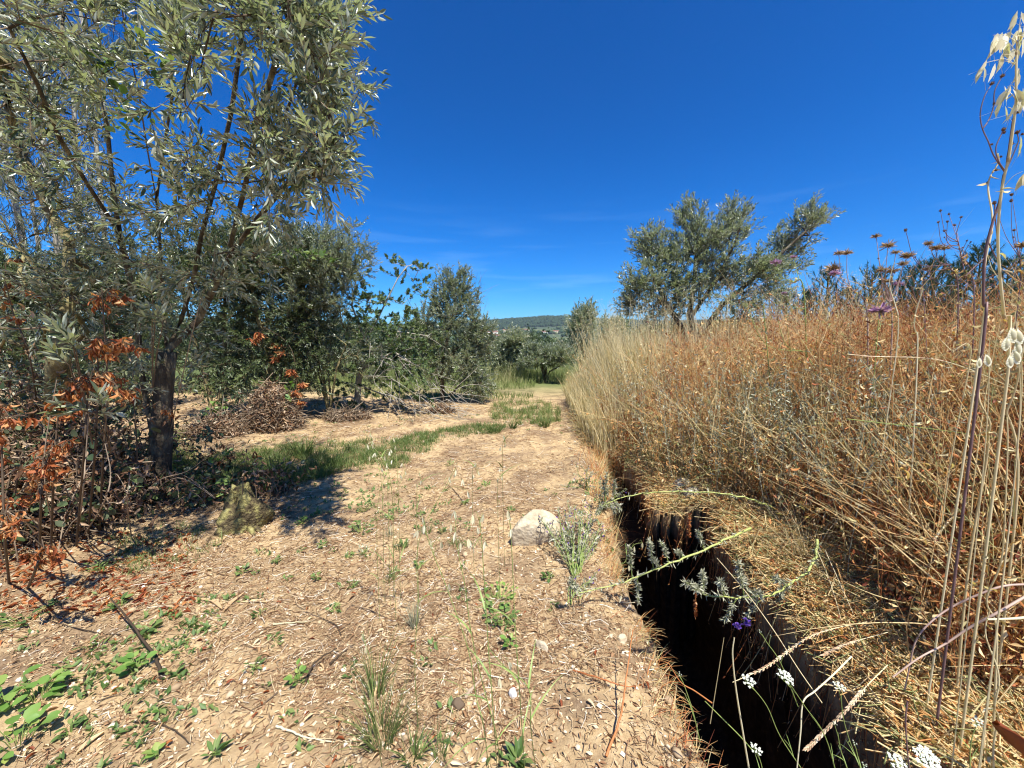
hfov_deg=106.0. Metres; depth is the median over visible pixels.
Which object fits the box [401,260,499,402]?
olive tree
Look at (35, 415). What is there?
bramble bush
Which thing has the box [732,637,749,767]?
dead stalk
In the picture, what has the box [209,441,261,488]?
dead sapling
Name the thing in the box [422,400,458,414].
brush heap
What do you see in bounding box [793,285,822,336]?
young pine
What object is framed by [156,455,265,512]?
bramble bush
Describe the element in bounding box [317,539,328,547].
weed
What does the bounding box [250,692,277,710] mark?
fallen twig
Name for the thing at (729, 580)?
hanging roots
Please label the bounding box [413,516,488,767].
wild oat
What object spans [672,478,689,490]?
stone
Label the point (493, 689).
fallen twig
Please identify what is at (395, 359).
broadleaf tree
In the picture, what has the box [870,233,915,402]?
thistle
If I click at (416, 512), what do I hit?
wild oat
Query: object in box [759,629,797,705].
wild carrot
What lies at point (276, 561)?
weed
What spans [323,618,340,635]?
fallen twig
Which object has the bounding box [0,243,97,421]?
evergreen shrub
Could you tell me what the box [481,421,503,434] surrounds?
grass tuft
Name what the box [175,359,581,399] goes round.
meadow grass
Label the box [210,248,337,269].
bramble shoot
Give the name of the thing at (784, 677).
wild carrot
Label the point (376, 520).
wild oat
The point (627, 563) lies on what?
wild oat
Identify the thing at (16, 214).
eucalyptus
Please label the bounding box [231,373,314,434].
brush heap
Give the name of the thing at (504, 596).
leafy weed
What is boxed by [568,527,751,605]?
bugloss
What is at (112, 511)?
bramble bush
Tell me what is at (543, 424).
grass tuft
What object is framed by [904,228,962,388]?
thistle
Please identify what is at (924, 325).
dried knapweed
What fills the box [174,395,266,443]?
brush heap
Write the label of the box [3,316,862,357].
valley woods
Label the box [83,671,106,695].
fallen twig
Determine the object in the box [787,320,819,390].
tall weed
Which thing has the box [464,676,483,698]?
fallen twig
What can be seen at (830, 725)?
dead stalk
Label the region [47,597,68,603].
weed
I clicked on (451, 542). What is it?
grass tuft
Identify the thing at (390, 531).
grass tuft
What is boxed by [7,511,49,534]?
dead cane
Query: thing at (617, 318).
olive tree
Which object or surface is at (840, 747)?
wild carrot
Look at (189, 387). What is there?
bramble bush
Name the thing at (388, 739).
grass tuft
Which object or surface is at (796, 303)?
young pine
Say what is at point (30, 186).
eucalyptus
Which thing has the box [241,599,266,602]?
bark strip
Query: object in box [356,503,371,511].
green weed
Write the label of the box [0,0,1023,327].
sky
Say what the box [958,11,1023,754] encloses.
dry stalk
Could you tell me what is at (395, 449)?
wild oat
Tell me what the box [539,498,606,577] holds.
bugloss
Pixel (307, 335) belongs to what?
evergreen shrub
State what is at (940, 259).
young pine
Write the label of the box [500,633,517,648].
leafy weed
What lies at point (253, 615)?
weed
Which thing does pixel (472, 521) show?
wild oat
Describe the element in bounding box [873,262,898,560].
dry stalk
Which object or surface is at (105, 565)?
green weed
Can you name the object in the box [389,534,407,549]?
grass tuft
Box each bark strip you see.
[76,731,103,753]
[201,598,221,609]
[223,592,243,612]
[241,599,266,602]
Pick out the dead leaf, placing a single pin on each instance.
(1015, 740)
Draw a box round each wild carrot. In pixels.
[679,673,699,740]
[741,674,800,767]
[751,742,762,767]
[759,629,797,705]
[776,669,834,767]
[833,681,858,764]
[833,721,846,767]
[847,740,866,767]
[887,751,907,767]
[912,744,940,767]
[947,715,983,767]
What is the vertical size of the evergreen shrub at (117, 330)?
3.473 m
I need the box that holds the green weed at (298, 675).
[283,658,308,685]
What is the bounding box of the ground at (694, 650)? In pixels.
[0,358,909,767]
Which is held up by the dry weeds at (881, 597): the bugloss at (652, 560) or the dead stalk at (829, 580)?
the dead stalk at (829, 580)
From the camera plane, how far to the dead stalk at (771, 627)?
1.55 m
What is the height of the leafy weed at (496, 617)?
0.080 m
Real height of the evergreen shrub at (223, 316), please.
3.644 m
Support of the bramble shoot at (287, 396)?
on the brush heap at (273, 401)
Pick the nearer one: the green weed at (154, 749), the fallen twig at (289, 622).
the green weed at (154, 749)
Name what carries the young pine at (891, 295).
on the ground at (694, 650)
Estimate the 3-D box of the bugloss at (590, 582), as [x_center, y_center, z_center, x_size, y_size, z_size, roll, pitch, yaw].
[0.396,1.303,2.421,0.272,0.348,0.504,4,8,30]
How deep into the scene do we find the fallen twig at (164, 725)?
1.54 m
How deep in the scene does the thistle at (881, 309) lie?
2.62 m
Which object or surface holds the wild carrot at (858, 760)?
on the ground at (694, 650)
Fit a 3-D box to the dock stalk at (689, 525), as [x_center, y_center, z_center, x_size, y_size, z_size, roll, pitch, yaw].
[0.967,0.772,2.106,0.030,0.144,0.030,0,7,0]
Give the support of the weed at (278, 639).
on the ground at (694, 650)
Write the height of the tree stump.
0.440 m
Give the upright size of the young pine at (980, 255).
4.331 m
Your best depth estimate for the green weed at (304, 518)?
3.31 m
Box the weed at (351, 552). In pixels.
[343,551,354,557]
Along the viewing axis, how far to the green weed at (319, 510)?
3.47 m
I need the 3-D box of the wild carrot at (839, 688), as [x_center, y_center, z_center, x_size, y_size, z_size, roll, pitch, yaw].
[1.062,1.094,1.225,0.122,0.323,0.054,-2,7,-17]
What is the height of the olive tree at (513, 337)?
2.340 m
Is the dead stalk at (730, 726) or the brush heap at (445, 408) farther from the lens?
the brush heap at (445, 408)
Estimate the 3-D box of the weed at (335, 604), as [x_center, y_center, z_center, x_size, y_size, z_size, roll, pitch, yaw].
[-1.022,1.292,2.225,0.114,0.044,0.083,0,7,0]
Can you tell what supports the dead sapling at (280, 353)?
on the ground at (694, 650)
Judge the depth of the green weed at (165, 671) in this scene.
1.79 m
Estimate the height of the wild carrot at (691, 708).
0.254 m
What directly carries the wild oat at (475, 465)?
on the ground at (694, 650)
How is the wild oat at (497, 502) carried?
on the ground at (694, 650)
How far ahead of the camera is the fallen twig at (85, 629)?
2.08 m
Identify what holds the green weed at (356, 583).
on the ground at (694, 650)
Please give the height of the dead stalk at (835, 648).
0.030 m
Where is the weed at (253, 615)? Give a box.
[249,608,266,617]
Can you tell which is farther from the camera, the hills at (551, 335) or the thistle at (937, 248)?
the hills at (551, 335)
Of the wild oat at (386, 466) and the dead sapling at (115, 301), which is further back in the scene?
the dead sapling at (115, 301)
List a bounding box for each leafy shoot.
[35,379,127,453]
[37,310,92,444]
[131,272,168,393]
[210,471,231,491]
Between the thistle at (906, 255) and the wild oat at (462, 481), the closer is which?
the wild oat at (462, 481)
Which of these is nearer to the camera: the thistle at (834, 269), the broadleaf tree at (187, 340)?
the thistle at (834, 269)
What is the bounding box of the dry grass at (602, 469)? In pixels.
[576,432,725,767]
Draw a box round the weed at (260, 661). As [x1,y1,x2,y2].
[242,656,266,674]
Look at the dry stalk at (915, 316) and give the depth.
1.92 m
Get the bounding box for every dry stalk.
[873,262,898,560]
[900,287,924,580]
[925,153,1000,707]
[933,328,971,626]
[954,390,997,707]
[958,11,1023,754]
[982,609,1007,767]
[983,417,1015,743]
[992,340,1023,694]
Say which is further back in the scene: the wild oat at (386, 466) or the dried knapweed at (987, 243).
the wild oat at (386, 466)
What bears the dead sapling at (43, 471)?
on the ground at (694, 650)
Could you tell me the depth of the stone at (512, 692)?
1.67 m
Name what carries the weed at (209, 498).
on the ground at (694, 650)
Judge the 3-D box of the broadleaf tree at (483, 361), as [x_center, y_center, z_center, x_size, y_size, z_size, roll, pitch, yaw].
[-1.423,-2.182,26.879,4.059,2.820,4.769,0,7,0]
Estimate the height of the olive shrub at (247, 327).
4.253 m
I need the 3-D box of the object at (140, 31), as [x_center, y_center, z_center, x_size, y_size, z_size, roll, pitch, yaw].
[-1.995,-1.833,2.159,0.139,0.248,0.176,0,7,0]
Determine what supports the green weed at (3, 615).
on the ground at (694, 650)
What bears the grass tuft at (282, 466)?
on the ground at (694, 650)
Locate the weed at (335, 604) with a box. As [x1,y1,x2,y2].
[324,601,341,611]
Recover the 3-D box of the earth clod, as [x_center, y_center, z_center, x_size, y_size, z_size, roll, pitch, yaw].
[-0.227,1.363,1.639,0.056,0.062,0.044,4,8,32]
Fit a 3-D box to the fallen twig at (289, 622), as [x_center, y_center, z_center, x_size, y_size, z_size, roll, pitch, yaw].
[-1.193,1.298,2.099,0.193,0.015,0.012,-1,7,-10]
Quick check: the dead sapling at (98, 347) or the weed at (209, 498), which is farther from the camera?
the weed at (209, 498)
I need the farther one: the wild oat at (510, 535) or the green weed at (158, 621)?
the green weed at (158, 621)
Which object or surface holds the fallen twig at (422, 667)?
on the ground at (694, 650)
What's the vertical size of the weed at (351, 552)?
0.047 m
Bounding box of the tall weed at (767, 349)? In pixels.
[752,303,772,414]
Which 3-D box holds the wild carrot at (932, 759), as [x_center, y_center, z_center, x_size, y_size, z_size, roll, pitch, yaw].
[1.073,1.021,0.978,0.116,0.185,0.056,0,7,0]
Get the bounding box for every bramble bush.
[0,271,261,465]
[0,314,204,467]
[0,334,213,522]
[0,349,229,465]
[0,394,170,566]
[17,440,201,530]
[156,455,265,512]
[224,448,316,498]
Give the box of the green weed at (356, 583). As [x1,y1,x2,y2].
[347,580,359,588]
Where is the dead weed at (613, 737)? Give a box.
[605,630,632,756]
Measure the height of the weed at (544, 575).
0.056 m
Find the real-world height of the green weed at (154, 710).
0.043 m
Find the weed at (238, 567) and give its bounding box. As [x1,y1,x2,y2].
[234,562,252,574]
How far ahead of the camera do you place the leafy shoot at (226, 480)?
3.47 m
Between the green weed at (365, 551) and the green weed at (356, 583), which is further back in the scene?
the green weed at (365, 551)
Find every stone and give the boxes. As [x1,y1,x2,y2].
[509,687,516,698]
[511,509,560,545]
[535,640,547,652]
[617,633,626,644]
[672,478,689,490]
[682,486,700,500]
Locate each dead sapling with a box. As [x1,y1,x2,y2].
[0,257,41,432]
[0,408,40,583]
[0,453,69,569]
[0,529,66,588]
[22,400,82,545]
[52,367,140,546]
[83,335,150,537]
[88,287,135,532]
[120,399,174,508]
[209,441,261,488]
[245,252,309,408]
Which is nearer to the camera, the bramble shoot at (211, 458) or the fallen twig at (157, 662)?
the fallen twig at (157, 662)
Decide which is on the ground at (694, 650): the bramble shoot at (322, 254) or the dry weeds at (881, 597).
the dry weeds at (881, 597)
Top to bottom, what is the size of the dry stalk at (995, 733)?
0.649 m
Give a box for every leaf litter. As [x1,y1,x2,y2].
[0,421,663,767]
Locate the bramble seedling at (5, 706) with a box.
[0,664,43,713]
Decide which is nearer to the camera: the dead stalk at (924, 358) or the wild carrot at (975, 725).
the wild carrot at (975, 725)
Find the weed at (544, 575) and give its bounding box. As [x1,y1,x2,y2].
[541,571,552,582]
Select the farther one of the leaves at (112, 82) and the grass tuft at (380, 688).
the leaves at (112, 82)
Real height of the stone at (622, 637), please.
0.059 m
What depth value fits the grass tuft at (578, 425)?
6.16 m
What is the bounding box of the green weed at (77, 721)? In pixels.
[50,712,87,742]
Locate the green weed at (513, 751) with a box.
[502,736,533,767]
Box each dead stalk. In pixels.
[669,664,711,703]
[705,701,751,749]
[710,639,723,723]
[717,558,821,702]
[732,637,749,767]
[733,622,866,681]
[796,656,851,767]
[803,665,887,751]
[816,548,840,618]
[820,632,887,655]
[825,551,852,612]
[847,354,1023,393]
[848,419,1008,439]
[892,596,1023,677]
[904,583,1023,689]
[905,701,909,767]
[934,494,977,538]
[987,616,1023,619]
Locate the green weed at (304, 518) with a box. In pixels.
[295,515,309,525]
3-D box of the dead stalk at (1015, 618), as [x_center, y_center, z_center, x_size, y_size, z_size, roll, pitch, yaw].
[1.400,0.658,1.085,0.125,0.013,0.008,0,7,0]
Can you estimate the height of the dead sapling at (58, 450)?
1.222 m
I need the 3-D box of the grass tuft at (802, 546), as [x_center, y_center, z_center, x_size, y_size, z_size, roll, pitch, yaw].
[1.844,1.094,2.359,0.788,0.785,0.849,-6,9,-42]
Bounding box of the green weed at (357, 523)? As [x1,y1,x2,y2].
[348,520,373,534]
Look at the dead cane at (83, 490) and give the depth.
2.25 m
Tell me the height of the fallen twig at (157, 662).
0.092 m
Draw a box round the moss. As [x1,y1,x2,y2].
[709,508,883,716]
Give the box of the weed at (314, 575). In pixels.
[310,571,320,579]
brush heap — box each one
[0,411,183,562]
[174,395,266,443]
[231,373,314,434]
[313,400,383,422]
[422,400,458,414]
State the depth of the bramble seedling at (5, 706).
1.65 m
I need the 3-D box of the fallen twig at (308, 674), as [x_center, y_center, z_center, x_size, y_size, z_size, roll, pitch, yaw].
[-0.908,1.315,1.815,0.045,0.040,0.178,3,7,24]
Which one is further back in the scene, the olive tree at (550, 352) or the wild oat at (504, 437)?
the olive tree at (550, 352)
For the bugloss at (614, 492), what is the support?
on the ground at (694, 650)
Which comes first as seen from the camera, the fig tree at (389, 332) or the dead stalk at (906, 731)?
the dead stalk at (906, 731)
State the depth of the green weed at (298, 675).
1.74 m
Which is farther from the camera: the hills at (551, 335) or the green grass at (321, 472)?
the hills at (551, 335)
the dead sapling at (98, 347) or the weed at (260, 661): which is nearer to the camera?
the weed at (260, 661)
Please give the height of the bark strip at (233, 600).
0.014 m
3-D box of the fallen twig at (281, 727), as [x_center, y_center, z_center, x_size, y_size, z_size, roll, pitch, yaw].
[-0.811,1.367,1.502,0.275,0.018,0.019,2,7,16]
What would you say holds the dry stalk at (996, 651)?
on the ground at (694, 650)
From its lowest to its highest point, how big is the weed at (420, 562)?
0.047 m
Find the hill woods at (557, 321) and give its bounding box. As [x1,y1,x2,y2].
[21,315,797,348]
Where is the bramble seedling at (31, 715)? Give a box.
[0,702,60,763]
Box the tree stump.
[214,480,274,537]
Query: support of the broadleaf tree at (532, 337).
on the ground at (694, 650)
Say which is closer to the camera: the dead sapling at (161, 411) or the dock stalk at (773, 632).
the dock stalk at (773, 632)
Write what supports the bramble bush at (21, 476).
on the ground at (694, 650)
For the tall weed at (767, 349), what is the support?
on the ground at (694, 650)
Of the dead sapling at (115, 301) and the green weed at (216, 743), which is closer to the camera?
the green weed at (216, 743)
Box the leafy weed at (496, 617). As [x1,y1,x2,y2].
[482,601,520,630]
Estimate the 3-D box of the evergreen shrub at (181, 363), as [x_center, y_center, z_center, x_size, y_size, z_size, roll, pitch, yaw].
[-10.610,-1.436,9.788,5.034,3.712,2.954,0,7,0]
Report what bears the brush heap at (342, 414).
on the ground at (694, 650)
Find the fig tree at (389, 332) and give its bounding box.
[308,252,484,423]
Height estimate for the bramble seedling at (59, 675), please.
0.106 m
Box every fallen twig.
[46,619,120,635]
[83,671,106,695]
[110,597,163,679]
[136,720,189,743]
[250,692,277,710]
[273,621,310,624]
[275,725,334,742]
[304,648,336,682]
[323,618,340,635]
[329,639,365,664]
[352,604,392,620]
[407,664,443,669]
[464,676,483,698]
[486,687,506,692]
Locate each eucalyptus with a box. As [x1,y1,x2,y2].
[0,1,128,358]
[0,2,108,256]
[0,3,70,373]
[0,15,57,375]
[0,214,15,258]
[2,1,151,259]
[48,0,141,338]
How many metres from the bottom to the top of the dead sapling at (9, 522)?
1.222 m
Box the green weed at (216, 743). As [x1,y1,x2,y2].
[200,732,234,761]
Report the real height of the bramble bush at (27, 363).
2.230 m
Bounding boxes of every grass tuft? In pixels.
[231,459,264,478]
[243,448,300,478]
[280,431,317,456]
[313,448,350,467]
[313,640,444,755]
[330,618,413,700]
[357,445,380,455]
[380,571,398,583]
[384,523,402,538]
[386,715,444,767]
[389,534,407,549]
[394,595,427,628]
[418,716,458,763]
[446,534,464,548]
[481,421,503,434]
[508,420,519,428]
[531,415,553,427]
[562,414,594,432]
[748,496,860,594]
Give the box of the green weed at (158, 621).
[135,619,162,634]
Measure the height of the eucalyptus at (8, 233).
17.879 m
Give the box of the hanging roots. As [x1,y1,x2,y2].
[609,453,905,767]
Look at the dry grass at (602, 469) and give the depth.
2.08 m
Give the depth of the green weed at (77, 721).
1.54 m
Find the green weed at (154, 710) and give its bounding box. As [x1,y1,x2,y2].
[151,703,168,714]
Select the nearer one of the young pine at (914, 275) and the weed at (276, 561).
the weed at (276, 561)
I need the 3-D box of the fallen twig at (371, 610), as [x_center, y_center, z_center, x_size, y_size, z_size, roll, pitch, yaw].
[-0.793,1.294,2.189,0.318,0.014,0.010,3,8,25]
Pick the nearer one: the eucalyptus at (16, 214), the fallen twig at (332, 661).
the fallen twig at (332, 661)
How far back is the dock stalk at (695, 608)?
2.16 m
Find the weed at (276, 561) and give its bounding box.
[270,554,283,563]
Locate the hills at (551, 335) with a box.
[327,326,633,349]
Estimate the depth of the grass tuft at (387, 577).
2.46 m
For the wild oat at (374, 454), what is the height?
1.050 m
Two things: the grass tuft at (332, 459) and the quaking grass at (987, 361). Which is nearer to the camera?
the quaking grass at (987, 361)
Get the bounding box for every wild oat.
[361,632,394,766]
[366,445,383,563]
[367,433,397,596]
[368,452,391,619]
[369,463,417,615]
[372,456,389,579]
[391,435,410,600]
[396,468,469,723]
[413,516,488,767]
[416,473,442,598]
[446,511,499,765]
[465,460,485,586]
[467,511,518,764]
[487,507,534,767]
[487,640,562,767]
[489,436,511,566]
[497,463,523,589]
[615,542,642,602]
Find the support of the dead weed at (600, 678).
on the ground at (694, 650)
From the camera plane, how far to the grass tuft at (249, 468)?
4.35 m
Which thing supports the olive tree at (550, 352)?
on the ground at (694, 650)
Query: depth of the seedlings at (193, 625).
1.85 m
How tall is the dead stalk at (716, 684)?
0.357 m
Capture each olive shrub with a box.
[164,217,312,396]
[241,208,397,412]
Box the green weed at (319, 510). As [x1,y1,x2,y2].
[313,506,325,514]
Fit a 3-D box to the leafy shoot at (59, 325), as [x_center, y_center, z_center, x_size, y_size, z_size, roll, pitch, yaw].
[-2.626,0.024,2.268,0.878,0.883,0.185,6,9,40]
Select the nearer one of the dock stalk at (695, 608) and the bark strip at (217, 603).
the dock stalk at (695, 608)
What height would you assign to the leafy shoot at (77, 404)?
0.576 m
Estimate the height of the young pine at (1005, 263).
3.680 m
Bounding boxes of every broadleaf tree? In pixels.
[121,313,257,366]
[278,310,387,365]
[375,327,439,365]
[466,333,511,365]
[498,331,544,353]
[540,338,577,358]
[629,317,686,340]
[696,315,779,338]
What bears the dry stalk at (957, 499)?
on the ground at (694, 650)
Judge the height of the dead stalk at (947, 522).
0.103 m
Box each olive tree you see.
[0,0,178,452]
[0,0,392,501]
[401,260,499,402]
[482,324,536,376]
[514,338,581,382]
[562,296,603,371]
[594,309,632,357]
[608,188,846,355]
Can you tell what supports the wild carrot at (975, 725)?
on the ground at (694, 650)
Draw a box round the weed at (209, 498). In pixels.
[199,491,225,501]
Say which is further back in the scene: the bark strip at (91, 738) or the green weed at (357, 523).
the green weed at (357, 523)
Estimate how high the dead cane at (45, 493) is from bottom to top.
1.304 m
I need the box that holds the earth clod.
[452,697,464,711]
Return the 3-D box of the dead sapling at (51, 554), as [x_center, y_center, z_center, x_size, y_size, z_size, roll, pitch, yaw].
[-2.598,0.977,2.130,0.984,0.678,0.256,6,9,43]
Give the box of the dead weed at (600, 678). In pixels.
[573,670,634,686]
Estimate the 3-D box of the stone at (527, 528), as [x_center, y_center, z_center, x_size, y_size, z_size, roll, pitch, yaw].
[0.179,1.132,2.909,0.380,0.376,0.162,0,7,0]
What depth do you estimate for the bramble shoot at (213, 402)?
6.30 m
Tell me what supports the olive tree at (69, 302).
on the ground at (694, 650)
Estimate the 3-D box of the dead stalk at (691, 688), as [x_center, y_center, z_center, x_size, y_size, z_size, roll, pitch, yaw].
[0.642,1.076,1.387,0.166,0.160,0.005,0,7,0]
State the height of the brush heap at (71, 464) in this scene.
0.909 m
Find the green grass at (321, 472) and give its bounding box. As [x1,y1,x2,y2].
[101,396,563,576]
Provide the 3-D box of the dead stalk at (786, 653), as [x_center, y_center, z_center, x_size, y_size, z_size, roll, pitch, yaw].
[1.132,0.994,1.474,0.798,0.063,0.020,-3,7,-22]
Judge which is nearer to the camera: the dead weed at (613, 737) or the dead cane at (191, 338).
the dead weed at (613, 737)
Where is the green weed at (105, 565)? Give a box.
[79,557,116,572]
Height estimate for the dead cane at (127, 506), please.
0.713 m
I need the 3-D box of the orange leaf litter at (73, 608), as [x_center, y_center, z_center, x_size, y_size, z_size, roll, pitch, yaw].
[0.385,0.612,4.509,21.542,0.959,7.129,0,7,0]
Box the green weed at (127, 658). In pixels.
[113,650,157,676]
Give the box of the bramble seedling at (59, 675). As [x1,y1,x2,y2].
[9,667,71,711]
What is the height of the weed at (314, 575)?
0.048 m
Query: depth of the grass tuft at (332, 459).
4.73 m
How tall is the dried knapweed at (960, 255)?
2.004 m
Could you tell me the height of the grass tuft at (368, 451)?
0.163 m
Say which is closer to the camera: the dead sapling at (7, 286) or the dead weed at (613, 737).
the dead weed at (613, 737)
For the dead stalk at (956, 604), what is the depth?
1.36 m
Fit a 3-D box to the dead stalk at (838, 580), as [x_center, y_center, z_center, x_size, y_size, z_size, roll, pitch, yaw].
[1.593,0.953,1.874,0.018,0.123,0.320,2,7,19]
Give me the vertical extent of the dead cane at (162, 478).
0.693 m
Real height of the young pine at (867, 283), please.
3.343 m
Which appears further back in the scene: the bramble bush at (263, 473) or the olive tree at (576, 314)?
the olive tree at (576, 314)
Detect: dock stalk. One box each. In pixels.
[687,513,691,537]
[693,592,697,618]
[772,596,776,638]
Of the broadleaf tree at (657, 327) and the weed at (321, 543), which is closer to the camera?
the weed at (321, 543)
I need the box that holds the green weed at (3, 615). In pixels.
[0,603,53,629]
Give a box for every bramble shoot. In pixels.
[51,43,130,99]
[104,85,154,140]
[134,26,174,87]
[202,440,249,484]
[204,399,228,415]
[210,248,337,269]
[284,381,293,410]
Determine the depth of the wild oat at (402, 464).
1.91 m
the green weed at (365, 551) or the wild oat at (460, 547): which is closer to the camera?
the wild oat at (460, 547)
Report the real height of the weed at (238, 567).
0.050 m
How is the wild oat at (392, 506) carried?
on the ground at (694, 650)
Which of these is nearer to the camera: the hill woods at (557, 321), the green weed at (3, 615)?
the green weed at (3, 615)
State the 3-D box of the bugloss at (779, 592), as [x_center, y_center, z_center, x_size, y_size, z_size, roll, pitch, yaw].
[1.181,0.959,1.842,1.022,0.422,0.154,-3,7,-23]
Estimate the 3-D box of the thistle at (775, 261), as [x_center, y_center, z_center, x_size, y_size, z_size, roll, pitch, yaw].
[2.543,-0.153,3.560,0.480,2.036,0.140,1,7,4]
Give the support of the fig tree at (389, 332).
on the ground at (694, 650)
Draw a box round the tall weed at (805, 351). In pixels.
[745,303,819,441]
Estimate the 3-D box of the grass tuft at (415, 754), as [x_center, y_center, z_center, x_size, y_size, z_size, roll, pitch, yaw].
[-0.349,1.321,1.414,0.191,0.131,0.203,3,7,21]
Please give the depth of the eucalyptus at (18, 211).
16.23 m
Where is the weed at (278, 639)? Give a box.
[271,634,284,646]
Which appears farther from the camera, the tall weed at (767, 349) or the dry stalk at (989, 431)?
the tall weed at (767, 349)
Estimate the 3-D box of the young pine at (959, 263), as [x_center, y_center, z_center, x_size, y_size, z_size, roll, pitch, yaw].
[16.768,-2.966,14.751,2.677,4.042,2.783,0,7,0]
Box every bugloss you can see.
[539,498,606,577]
[561,462,598,491]
[567,567,599,606]
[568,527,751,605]
[589,476,626,508]
[595,471,775,515]
[681,539,821,629]
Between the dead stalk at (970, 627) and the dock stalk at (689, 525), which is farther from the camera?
the dock stalk at (689, 525)
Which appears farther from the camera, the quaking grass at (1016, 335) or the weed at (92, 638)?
the weed at (92, 638)
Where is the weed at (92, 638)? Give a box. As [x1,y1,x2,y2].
[73,634,101,650]
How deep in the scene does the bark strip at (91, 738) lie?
1.50 m
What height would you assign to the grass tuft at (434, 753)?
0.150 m
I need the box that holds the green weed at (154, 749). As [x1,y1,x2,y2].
[141,742,165,758]
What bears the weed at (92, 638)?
on the ground at (694, 650)
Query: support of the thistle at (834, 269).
on the ground at (694, 650)
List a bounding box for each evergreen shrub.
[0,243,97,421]
[1,259,198,391]
[21,233,182,418]
[136,212,288,414]
[208,211,345,401]
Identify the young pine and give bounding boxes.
[758,288,810,327]
[788,263,860,326]
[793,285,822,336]
[827,285,861,323]
[832,261,913,326]
[858,277,924,323]
[881,262,950,328]
[897,252,977,338]
[902,256,996,335]
[935,238,1021,337]
[961,248,1023,340]
[988,256,1023,324]
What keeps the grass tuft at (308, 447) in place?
on the ground at (694, 650)
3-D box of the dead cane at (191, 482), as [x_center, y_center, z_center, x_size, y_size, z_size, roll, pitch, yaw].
[-3.011,0.939,3.372,1.292,0.439,0.137,4,8,27]
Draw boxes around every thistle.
[770,254,809,398]
[821,248,870,411]
[867,300,894,440]
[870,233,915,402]
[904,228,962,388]
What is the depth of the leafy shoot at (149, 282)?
2.33 m
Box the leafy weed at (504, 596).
[478,581,517,615]
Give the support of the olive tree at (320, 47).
on the ground at (694, 650)
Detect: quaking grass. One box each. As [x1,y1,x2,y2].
[951,337,991,767]
[978,311,1023,767]
[980,343,1020,767]
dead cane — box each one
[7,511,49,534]
[43,380,56,535]
[79,402,89,527]
[82,443,112,536]
[122,451,213,520]
[127,474,131,536]
[153,478,214,497]
[171,236,216,427]
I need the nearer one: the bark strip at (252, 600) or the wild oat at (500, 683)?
the wild oat at (500, 683)
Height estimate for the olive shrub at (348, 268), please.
4.006 m
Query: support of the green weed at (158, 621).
on the ground at (694, 650)
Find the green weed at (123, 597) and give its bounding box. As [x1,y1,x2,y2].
[102,591,132,610]
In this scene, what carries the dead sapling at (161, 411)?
on the ground at (694, 650)
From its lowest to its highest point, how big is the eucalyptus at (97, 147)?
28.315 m
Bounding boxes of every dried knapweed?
[908,256,951,407]
[935,73,1023,732]
[937,209,980,366]
[995,192,1023,418]
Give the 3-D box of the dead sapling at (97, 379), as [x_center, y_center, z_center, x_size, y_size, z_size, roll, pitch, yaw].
[-2.696,0.564,2.558,1.228,1.392,0.355,6,9,40]
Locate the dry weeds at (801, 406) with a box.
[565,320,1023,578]
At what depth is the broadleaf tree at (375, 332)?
20.91 m
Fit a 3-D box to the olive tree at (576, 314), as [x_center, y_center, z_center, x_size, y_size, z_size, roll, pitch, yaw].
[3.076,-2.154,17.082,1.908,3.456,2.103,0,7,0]
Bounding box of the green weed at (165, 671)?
[158,660,188,678]
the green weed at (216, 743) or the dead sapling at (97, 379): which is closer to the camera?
the green weed at (216, 743)
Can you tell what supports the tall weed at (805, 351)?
on the ground at (694, 650)
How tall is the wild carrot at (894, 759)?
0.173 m
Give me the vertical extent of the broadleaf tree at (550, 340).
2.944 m
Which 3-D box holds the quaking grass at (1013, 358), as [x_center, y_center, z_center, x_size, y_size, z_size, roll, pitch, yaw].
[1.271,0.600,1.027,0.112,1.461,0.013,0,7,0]
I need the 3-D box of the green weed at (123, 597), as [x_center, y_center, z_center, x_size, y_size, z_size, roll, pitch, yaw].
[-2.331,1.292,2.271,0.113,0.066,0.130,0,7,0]
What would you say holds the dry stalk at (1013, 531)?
on the ground at (694, 650)
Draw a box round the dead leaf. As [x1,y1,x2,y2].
[992,720,1023,754]
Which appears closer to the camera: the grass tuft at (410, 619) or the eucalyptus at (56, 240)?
the grass tuft at (410, 619)
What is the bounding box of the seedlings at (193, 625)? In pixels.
[13,397,815,767]
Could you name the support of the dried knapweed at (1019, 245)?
on the ground at (694, 650)
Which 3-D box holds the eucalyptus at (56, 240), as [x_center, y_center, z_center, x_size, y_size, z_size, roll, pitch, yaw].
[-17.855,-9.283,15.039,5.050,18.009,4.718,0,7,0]
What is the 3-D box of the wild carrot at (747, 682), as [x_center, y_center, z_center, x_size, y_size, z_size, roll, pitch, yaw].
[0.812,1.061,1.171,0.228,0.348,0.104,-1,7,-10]
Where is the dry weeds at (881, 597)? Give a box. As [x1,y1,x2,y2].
[555,211,1023,767]
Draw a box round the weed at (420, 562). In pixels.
[413,560,423,567]
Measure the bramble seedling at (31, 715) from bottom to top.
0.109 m
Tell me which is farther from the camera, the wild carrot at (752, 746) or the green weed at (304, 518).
the green weed at (304, 518)
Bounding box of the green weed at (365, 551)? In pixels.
[357,543,368,555]
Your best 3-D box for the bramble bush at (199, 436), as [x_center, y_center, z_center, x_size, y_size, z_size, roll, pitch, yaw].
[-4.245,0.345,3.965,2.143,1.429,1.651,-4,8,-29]

